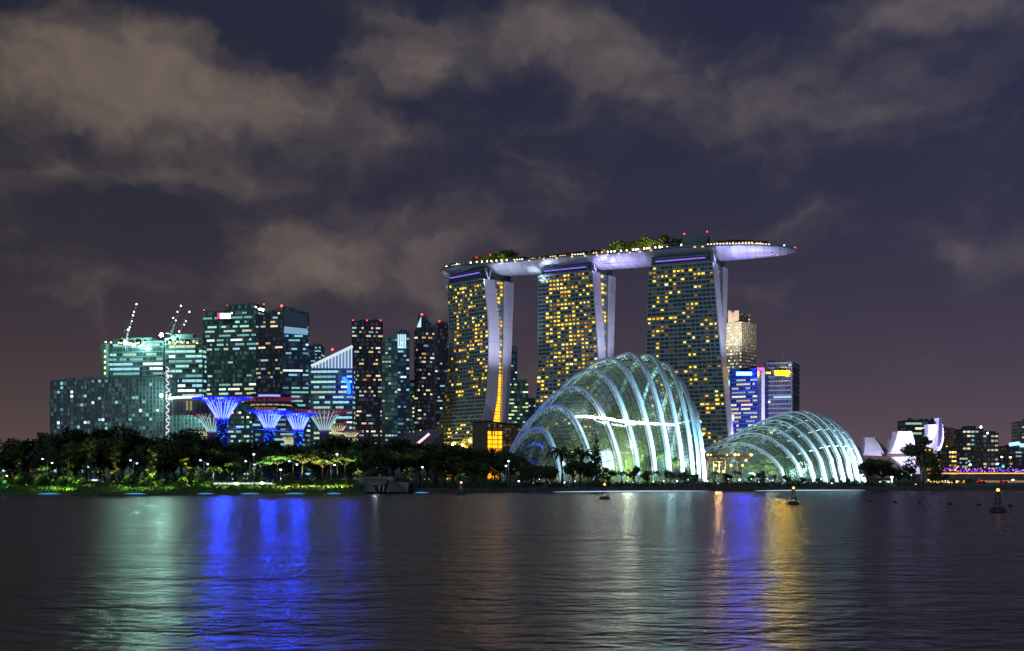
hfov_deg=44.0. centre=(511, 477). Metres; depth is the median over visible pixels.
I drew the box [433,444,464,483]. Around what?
tree
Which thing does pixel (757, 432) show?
glasshouse
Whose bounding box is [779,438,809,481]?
garden tree
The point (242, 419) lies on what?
office block
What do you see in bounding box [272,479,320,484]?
hedge
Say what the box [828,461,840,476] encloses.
garden tree
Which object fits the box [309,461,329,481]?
tree
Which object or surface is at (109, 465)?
tree
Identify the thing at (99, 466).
tree
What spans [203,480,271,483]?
hedge
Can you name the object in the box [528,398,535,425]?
office block
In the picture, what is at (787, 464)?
garden tree
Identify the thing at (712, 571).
water
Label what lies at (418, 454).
tree
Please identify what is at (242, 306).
office tower
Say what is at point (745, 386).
office tower
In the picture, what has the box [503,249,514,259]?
roof tree
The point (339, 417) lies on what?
window
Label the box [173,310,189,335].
tower crane
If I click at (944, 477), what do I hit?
tree
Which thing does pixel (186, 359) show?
office block
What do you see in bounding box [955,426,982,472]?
apartment tower
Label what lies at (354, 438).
solar tree
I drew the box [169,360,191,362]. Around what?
window
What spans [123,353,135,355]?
window
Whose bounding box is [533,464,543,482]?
tree
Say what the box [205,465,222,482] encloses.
young tree
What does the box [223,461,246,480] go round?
young tree
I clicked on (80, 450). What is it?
tree
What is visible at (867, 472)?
tree
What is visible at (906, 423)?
window
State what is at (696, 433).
glasshouse
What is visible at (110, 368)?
window
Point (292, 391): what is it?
window
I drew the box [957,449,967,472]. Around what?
office block
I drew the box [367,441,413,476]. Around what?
tree
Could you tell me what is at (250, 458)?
tree
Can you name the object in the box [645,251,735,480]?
hotel tower
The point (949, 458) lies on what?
office block
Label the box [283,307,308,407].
office tower
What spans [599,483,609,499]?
buoy
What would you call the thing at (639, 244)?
roof tree
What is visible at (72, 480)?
bush
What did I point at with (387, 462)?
tree
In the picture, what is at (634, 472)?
tree
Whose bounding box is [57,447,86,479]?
tree
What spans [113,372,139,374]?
window
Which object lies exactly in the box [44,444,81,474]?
tree
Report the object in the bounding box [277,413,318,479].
solar tree
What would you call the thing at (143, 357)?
office block
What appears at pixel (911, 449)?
tree
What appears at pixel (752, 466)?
garden tree
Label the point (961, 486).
embankment
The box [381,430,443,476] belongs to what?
convention roof
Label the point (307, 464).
tree
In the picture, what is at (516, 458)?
tree
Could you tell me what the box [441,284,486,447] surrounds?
window
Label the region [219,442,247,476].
tree
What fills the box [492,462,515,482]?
tree
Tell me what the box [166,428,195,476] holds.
tree
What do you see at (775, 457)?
garden tree
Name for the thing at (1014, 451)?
office block
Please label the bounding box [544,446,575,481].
tree
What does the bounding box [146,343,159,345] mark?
window
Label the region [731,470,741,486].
tree
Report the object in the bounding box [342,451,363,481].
tree
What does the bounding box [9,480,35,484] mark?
hedge
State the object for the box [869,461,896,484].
tree
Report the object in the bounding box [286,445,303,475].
tree
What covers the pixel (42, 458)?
street lamp
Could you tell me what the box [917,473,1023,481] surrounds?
road bridge
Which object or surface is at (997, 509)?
buoy
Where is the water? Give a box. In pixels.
[0,490,1023,650]
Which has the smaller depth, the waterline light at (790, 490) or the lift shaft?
the waterline light at (790, 490)
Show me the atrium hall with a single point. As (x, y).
(487, 434)
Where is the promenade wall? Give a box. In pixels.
[214,483,280,484]
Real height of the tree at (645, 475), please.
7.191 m
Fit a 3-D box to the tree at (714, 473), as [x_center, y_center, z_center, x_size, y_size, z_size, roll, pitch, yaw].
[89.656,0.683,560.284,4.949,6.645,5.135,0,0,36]
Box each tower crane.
[121,303,136,350]
[166,304,181,337]
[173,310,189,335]
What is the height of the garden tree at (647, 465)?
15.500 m
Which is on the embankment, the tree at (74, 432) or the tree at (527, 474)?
the tree at (527, 474)
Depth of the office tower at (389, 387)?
1182.06 m
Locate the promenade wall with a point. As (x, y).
(244, 483)
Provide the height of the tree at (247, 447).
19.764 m
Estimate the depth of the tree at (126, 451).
538.60 m
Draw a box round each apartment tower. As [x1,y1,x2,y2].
[922,426,954,474]
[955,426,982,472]
[974,426,998,472]
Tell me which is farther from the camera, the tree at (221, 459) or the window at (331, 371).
the window at (331, 371)
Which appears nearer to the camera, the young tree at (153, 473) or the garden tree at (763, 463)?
the young tree at (153, 473)
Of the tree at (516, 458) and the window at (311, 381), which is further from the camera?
the window at (311, 381)
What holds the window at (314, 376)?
in the office block at (332, 381)
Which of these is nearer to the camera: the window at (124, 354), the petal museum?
the petal museum
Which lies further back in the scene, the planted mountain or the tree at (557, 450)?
the planted mountain
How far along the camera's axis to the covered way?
701.75 m
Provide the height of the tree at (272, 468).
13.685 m
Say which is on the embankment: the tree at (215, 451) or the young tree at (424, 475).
the young tree at (424, 475)
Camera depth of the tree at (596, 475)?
526.89 m
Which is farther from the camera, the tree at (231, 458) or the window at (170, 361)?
the window at (170, 361)
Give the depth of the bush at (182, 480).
474.11 m
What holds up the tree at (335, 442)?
on the ground at (884, 479)
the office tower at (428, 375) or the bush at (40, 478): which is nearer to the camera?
the bush at (40, 478)
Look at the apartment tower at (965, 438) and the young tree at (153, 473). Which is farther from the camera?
the apartment tower at (965, 438)
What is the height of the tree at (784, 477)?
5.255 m
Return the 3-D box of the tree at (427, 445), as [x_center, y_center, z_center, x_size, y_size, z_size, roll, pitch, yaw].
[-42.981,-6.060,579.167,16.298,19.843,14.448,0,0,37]
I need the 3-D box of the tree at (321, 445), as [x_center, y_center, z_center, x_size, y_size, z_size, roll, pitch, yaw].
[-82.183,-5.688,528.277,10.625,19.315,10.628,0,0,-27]
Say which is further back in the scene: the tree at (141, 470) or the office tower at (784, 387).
the office tower at (784, 387)
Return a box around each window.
[109,363,132,365]
[110,368,139,369]
[113,344,132,346]
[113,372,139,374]
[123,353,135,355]
[143,362,162,364]
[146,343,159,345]
[150,367,162,369]
[166,350,194,352]
[169,345,194,347]
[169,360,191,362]
[178,389,194,391]
[182,379,201,381]
[182,394,201,395]
[186,355,201,356]
[186,374,201,376]
[186,401,191,409]
[205,312,260,398]
[251,394,290,405]
[292,391,307,392]
[311,370,337,372]
[311,381,334,382]
[311,391,334,392]
[314,376,334,377]
[314,406,329,408]
[333,401,348,402]
[337,416,351,418]
[352,327,379,375]
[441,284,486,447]
[488,431,501,478]
[495,282,502,421]
[537,272,596,442]
[601,275,605,348]
[648,268,723,458]
[727,323,740,367]
[774,396,790,397]
[906,423,921,424]
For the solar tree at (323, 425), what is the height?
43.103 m
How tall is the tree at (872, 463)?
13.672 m
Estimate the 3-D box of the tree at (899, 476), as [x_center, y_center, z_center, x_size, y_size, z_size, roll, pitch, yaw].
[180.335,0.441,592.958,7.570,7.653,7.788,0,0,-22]
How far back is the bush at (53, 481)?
471.64 m
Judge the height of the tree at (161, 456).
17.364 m
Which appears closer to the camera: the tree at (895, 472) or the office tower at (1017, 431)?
the tree at (895, 472)
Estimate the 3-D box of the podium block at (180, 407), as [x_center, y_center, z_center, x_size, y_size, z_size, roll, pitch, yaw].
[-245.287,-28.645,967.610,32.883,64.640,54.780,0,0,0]
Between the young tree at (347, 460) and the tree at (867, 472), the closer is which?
the young tree at (347, 460)
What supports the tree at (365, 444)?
on the ground at (884, 479)
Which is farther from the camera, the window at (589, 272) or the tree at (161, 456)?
the window at (589, 272)
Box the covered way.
[984,480,1023,482]
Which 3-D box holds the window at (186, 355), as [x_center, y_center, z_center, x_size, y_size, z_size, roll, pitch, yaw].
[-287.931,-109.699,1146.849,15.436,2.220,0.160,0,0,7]
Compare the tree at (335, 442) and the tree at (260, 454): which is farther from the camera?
the tree at (335, 442)
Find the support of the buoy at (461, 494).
on the water
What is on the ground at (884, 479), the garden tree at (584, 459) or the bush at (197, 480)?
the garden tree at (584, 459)
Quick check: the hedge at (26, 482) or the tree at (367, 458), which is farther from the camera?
the tree at (367, 458)
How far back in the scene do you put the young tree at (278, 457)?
490.39 m
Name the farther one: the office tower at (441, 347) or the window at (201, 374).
the office tower at (441, 347)
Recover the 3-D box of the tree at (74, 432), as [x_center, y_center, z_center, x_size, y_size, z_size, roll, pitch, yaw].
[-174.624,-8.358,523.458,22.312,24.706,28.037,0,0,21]
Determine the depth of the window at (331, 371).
1082.23 m
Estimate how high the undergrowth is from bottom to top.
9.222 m
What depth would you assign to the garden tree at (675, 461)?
613.14 m
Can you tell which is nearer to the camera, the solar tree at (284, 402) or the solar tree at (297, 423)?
the solar tree at (297, 423)
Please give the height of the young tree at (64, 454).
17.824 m
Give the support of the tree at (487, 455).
on the ground at (884, 479)
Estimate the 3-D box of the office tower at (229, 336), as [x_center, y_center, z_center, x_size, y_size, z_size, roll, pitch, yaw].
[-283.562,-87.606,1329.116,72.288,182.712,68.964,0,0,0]
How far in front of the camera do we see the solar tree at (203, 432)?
816.89 m
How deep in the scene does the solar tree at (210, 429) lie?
786.67 m
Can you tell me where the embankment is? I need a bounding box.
[364,483,1023,493]
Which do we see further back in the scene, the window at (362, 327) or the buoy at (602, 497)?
the window at (362, 327)
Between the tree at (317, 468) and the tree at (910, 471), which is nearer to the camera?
the tree at (317, 468)
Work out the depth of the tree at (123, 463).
497.52 m
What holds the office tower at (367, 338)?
on the ground at (884, 479)
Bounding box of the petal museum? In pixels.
[861,418,943,473]
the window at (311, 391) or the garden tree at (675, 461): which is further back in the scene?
the window at (311, 391)
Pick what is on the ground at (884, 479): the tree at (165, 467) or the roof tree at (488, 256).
the tree at (165, 467)
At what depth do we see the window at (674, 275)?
1111.14 m
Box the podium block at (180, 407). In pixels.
[168,396,219,480]
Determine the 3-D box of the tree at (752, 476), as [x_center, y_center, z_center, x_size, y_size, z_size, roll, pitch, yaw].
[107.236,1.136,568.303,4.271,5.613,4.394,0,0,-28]
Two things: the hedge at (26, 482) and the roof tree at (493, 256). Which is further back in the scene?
the roof tree at (493, 256)
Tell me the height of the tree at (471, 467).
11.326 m
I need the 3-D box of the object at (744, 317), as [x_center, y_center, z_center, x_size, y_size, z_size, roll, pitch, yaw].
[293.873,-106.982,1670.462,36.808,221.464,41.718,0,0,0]
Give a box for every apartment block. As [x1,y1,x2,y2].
[50,377,92,479]
[91,375,177,480]
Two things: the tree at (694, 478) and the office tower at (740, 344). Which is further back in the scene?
the office tower at (740, 344)
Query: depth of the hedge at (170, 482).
483.57 m
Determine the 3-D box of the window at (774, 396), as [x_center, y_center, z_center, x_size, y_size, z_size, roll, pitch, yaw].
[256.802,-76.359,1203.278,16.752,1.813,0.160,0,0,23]
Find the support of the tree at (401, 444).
on the ground at (884, 479)
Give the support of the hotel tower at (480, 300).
on the ground at (884, 479)
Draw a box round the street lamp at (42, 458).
[41,457,53,483]
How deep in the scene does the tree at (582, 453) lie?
526.19 m
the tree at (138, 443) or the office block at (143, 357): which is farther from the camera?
the office block at (143, 357)
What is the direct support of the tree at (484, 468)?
on the ground at (884, 479)
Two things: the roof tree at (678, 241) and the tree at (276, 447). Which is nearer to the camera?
the tree at (276, 447)
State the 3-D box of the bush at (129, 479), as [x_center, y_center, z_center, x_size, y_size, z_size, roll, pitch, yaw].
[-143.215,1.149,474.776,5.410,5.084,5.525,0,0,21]
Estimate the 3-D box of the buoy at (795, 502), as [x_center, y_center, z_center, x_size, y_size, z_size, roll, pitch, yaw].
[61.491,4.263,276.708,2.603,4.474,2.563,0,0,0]
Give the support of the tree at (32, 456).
on the ground at (884, 479)
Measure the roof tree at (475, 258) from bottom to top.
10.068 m
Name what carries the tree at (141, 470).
on the ground at (884, 479)
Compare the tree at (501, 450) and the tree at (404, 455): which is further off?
the tree at (501, 450)
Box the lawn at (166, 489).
[0,484,363,493]
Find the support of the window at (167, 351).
in the office block at (186, 359)
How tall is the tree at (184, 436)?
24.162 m
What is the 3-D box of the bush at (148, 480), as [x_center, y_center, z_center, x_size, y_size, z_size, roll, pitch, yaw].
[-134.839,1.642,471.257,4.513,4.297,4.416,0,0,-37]
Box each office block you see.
[100,336,164,398]
[160,333,206,395]
[208,402,251,480]
[252,404,309,479]
[310,345,355,477]
[409,380,413,432]
[508,376,528,424]
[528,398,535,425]
[897,418,934,479]
[942,447,956,472]
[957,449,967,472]
[998,441,1023,472]
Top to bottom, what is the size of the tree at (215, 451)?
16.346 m
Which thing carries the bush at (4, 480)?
on the lawn at (166, 489)
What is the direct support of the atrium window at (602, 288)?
in the hotel tower at (576, 313)
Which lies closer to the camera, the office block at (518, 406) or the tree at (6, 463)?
the tree at (6, 463)
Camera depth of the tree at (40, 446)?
516.38 m
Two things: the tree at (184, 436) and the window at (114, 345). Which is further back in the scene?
the window at (114, 345)
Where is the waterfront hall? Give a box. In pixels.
[924,479,971,482]
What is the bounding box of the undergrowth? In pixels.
[0,468,946,489]
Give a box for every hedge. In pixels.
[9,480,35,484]
[56,480,176,484]
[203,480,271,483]
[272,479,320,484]
[318,477,355,484]
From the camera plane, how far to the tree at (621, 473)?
538.10 m
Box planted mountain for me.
[574,403,679,482]
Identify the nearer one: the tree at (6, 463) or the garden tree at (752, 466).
the tree at (6, 463)
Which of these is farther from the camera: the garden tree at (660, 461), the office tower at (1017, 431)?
the office tower at (1017, 431)
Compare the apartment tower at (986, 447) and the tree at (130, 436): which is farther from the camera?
the apartment tower at (986, 447)
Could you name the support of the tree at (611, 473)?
on the embankment
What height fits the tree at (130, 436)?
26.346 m
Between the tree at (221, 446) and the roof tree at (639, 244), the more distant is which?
the roof tree at (639, 244)
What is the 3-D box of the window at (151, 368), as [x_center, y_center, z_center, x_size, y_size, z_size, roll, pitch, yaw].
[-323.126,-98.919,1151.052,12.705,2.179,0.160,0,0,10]
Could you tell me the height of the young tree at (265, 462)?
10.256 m
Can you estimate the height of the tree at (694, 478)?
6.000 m
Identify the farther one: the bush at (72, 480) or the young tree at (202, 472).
the young tree at (202, 472)
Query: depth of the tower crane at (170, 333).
1149.88 m
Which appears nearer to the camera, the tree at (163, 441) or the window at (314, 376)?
the tree at (163, 441)
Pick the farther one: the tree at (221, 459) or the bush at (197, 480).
the tree at (221, 459)
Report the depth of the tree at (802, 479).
571.42 m
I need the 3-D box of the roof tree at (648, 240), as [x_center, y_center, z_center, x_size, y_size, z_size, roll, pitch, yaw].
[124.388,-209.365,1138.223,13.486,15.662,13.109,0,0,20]
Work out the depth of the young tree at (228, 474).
482.89 m
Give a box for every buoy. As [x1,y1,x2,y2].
[457,482,465,495]
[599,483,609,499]
[788,487,799,504]
[990,488,1005,511]
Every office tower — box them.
[203,309,266,401]
[225,303,264,311]
[256,305,284,400]
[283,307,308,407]
[309,343,323,407]
[351,316,382,476]
[381,332,397,442]
[396,330,409,480]
[414,314,427,480]
[418,315,434,480]
[435,321,447,430]
[510,346,516,381]
[726,310,755,378]
[729,365,768,480]
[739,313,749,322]
[764,354,799,480]
[1012,419,1023,443]
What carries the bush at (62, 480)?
on the lawn at (166, 489)
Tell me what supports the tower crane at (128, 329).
on the office block at (143, 357)
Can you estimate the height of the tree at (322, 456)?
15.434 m
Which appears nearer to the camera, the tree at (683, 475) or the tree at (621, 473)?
the tree at (621, 473)
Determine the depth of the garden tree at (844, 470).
648.46 m
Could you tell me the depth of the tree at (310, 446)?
543.97 m
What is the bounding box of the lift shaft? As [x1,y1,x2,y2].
[756,367,764,476]
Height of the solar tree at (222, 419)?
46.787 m
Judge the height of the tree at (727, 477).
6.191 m
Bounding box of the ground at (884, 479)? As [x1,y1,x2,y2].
[10,478,986,484]
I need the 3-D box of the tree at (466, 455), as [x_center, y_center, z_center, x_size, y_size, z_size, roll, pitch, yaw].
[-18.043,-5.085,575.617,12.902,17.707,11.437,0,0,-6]
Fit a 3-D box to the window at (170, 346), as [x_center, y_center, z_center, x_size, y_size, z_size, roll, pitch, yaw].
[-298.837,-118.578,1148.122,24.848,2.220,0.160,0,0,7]
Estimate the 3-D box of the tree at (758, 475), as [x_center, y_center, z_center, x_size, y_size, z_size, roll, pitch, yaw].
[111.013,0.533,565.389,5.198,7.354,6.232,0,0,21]
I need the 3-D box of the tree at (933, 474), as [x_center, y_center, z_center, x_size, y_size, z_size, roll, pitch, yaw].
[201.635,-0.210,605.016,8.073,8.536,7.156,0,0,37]
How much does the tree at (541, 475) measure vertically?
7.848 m
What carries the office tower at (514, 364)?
on the ground at (884, 479)
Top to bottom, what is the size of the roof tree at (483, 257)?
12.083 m
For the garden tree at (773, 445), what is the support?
on the ground at (884, 479)
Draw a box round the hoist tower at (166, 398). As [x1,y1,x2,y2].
[165,366,169,438]
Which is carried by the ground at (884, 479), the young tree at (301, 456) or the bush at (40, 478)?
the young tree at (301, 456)
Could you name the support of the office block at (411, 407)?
on the ground at (884, 479)
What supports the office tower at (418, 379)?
on the ground at (884, 479)
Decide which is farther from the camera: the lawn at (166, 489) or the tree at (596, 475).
the tree at (596, 475)
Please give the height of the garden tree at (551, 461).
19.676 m
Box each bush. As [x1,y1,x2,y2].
[0,476,10,485]
[12,474,26,484]
[34,473,49,484]
[49,479,56,484]
[57,476,67,484]
[67,476,76,484]
[77,478,86,484]
[123,474,136,484]
[143,476,154,485]
[158,479,166,484]
[177,477,187,484]
[193,477,202,484]
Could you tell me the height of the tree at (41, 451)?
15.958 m
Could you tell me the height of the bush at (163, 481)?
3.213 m
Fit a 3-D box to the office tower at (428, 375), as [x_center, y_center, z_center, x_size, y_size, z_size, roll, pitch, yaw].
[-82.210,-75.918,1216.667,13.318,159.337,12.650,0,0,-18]
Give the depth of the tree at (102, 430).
534.98 m
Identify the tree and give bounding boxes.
[0,438,28,476]
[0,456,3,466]
[0,458,11,470]
[3,449,44,473]
[4,437,43,476]
[4,457,29,475]
[14,459,23,474]
[27,457,53,474]
[33,444,53,466]
[35,448,54,471]
[36,432,81,475]
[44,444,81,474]
[51,427,114,478]
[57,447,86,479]
[60,441,74,477]
[66,437,114,478]
[85,441,96,480]
[88,437,126,480]
[90,425,142,474]
[91,428,119,478]
[96,439,128,480]
[103,449,147,480]
[109,440,121,484]
[120,443,135,475]
[126,435,157,477]
[131,456,152,480]
[132,444,174,466]
[139,436,171,480]
[145,449,158,476]
[151,458,177,480]
[162,444,182,480]
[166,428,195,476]
[166,439,212,483]
[167,430,212,472]
[178,457,194,477]
[184,446,221,480]
[185,435,220,448]
[186,413,237,480]
[192,396,252,480]
[195,469,207,475]
[196,430,207,480]
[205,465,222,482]
[206,454,230,478]
[217,442,229,478]
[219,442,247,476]
[221,451,237,479]
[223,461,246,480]
[224,454,249,480]
[225,470,230,480]
[230,393,299,480]
[234,450,261,475]
[237,440,271,479]
[246,410,292,482]
[251,450,276,480]
[251,460,272,480]
[261,440,303,476]
[261,455,294,479]
[262,452,287,479]
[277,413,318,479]
[277,435,292,476]
[278,453,304,479]
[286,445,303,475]
[288,453,313,479]
[288,453,319,478]
[295,409,352,481]
[301,437,343,476]
[306,441,326,479]
[306,448,350,478]
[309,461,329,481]
[311,459,333,481]
[325,447,357,472]
[326,435,352,475]
[330,423,353,478]
[331,457,356,478]
[336,431,365,477]
[340,437,364,481]
[342,438,360,473]
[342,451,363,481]
[347,437,381,468]
[353,448,375,474]
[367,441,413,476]
[367,451,397,473]
[367,468,379,476]
[379,451,411,476]
[389,437,430,481]
[399,453,415,481]
[400,449,427,482]
[405,469,413,480]
[415,442,433,479]
[417,457,438,476]
[418,469,425,480]
[427,442,452,483]
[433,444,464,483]
[434,460,457,482]
[445,455,467,482]
[456,460,476,482]
[459,447,484,483]
[470,256,478,262]
[470,464,490,481]
[471,446,503,481]
[478,255,486,261]
[481,458,504,482]
[486,253,494,261]
[489,448,511,479]
[491,253,497,260]
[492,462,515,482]
[494,450,525,483]
[496,250,507,260]
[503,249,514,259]
[509,465,528,482]
[510,252,518,258]
[513,460,534,471]
[518,468,534,486]
[531,469,546,485]
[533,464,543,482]
[537,447,565,481]
[540,465,559,480]
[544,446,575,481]
[559,438,585,482]
[562,458,585,484]
[569,448,598,485]
[581,450,596,481]
[581,461,597,481]
[589,434,605,486]
[601,467,617,486]
[609,241,617,251]
[615,239,626,251]
[617,471,627,480]
[622,242,631,250]
[626,240,635,250]
[626,465,640,484]
[633,239,643,249]
[639,236,652,247]
[639,454,653,481]
[639,471,650,485]
[643,236,656,247]
[651,452,673,482]
[651,470,660,476]
[656,234,669,246]
[663,469,678,480]
[671,457,688,482]
[673,238,682,245]
[678,470,689,485]
[686,462,696,474]
[690,473,698,485]
[709,471,719,484]
[720,465,733,476]
[721,473,732,484]
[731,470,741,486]
[734,462,746,482]
[744,458,760,481]
[746,474,755,482]
[755,470,766,484]
[758,455,775,481]
[761,443,785,481]
[767,451,789,481]
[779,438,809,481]
[781,459,794,477]
[782,475,790,480]
[783,447,810,481]
[799,477,806,482]
[800,455,817,482]
[812,457,828,480]
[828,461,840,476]
[836,464,853,476]
[857,458,892,484]
[858,467,875,483]
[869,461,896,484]
[886,467,902,483]
[891,471,905,485]
[900,436,942,482]
[900,464,917,482]
[926,468,943,484]
[939,474,949,484]
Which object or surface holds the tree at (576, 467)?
on the embankment
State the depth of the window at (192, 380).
1146.69 m
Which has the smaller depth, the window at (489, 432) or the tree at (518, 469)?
the tree at (518, 469)
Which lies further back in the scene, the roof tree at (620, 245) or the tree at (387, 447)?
the roof tree at (620, 245)
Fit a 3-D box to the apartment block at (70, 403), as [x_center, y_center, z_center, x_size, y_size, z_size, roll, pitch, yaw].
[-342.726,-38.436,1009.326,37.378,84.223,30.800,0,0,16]
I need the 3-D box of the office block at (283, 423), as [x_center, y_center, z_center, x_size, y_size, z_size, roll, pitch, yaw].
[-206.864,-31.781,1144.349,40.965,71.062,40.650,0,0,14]
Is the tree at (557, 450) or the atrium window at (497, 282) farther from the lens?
the atrium window at (497, 282)
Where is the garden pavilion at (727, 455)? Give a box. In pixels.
[705,454,751,482]
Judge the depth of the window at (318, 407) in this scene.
1082.89 m
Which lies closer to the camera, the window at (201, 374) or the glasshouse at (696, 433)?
the glasshouse at (696, 433)
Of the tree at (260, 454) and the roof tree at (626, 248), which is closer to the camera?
the tree at (260, 454)
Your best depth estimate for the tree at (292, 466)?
502.15 m
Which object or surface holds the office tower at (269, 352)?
on the ground at (884, 479)
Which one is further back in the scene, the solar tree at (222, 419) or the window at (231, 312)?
the window at (231, 312)
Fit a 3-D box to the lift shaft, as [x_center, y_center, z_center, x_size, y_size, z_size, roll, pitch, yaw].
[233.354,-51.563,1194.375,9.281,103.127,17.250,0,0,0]
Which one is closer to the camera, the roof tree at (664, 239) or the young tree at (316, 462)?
the young tree at (316, 462)
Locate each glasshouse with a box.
[501,352,706,483]
[673,411,865,483]
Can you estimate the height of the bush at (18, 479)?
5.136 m
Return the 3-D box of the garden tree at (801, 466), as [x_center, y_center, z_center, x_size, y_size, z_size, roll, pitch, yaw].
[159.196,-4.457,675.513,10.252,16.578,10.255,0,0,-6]
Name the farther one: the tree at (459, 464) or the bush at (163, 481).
the tree at (459, 464)
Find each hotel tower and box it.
[436,266,513,480]
[534,261,615,480]
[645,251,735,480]
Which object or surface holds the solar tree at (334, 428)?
on the ground at (884, 479)
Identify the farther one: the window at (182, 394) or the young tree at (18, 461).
the window at (182, 394)
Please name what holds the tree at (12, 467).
on the ground at (884, 479)
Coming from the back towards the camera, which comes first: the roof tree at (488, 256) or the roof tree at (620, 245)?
the roof tree at (488, 256)
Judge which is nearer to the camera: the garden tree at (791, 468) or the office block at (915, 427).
the garden tree at (791, 468)
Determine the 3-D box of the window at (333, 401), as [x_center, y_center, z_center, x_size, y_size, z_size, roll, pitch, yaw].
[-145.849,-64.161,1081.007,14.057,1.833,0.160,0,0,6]
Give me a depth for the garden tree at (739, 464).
714.87 m
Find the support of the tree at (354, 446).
on the ground at (884, 479)
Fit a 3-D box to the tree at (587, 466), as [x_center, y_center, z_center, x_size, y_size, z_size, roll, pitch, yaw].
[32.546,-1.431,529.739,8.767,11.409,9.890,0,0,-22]
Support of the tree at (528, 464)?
on the ground at (884, 479)
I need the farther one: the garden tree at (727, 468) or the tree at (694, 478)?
the garden tree at (727, 468)
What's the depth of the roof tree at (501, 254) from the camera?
1218.34 m
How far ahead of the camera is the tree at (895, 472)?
592.86 m
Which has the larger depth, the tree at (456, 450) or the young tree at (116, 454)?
the tree at (456, 450)
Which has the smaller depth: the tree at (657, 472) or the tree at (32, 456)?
the tree at (32, 456)
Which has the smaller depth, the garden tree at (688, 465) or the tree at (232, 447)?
the tree at (232, 447)
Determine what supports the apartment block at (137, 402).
on the ground at (884, 479)
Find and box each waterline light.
[569,491,638,491]
[761,490,822,490]
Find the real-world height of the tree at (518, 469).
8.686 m
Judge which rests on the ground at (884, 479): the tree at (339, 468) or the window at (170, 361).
the tree at (339, 468)
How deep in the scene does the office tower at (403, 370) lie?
1180.73 m
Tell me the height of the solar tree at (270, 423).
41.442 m
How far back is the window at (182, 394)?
1146.97 m
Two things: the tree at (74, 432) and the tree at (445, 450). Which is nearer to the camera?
the tree at (74, 432)
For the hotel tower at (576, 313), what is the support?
on the ground at (884, 479)
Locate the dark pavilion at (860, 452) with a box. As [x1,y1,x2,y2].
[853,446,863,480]
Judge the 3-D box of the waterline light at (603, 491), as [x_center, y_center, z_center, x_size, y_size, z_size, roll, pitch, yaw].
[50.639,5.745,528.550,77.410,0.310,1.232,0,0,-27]
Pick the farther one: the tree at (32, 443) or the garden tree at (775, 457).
the garden tree at (775, 457)
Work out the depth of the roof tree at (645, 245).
1141.73 m
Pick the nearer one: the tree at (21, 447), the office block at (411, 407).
the tree at (21, 447)
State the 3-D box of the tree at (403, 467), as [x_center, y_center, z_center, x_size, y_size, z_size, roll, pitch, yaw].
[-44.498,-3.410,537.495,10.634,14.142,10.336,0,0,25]
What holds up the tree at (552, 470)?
on the embankment
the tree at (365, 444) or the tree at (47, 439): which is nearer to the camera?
the tree at (47, 439)
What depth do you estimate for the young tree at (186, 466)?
480.62 m
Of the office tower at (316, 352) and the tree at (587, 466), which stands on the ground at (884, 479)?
the office tower at (316, 352)
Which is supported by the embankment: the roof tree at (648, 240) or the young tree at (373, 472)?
the young tree at (373, 472)
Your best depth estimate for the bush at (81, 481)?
470.35 m
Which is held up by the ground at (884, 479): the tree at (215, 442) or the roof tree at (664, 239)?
the tree at (215, 442)
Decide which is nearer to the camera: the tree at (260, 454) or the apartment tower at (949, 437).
the tree at (260, 454)
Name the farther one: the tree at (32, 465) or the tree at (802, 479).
the tree at (802, 479)
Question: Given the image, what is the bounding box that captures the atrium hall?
[471,420,546,480]
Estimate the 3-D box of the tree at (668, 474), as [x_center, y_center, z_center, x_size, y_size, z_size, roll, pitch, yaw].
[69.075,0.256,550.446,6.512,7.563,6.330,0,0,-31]
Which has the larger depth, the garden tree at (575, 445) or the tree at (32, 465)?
the garden tree at (575, 445)
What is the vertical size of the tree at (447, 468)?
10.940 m
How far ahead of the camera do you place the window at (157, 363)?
1151.18 m
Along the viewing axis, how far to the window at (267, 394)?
828.56 m
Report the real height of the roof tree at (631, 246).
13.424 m
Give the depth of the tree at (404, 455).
530.19 m
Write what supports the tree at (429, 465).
on the ground at (884, 479)
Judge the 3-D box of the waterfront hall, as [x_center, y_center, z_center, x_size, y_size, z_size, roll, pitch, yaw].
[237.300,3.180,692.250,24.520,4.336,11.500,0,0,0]
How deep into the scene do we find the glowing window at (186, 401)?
945.20 m
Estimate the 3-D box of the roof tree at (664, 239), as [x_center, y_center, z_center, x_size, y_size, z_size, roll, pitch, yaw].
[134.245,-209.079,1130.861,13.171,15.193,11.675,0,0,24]
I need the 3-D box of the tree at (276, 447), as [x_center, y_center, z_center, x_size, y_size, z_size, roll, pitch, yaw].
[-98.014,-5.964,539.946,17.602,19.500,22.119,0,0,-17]
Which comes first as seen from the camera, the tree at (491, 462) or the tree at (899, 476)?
the tree at (491, 462)
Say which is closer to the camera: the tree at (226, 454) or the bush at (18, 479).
the bush at (18, 479)
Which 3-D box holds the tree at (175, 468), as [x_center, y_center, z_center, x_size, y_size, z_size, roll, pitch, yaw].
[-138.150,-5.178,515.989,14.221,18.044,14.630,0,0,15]
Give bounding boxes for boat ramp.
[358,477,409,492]

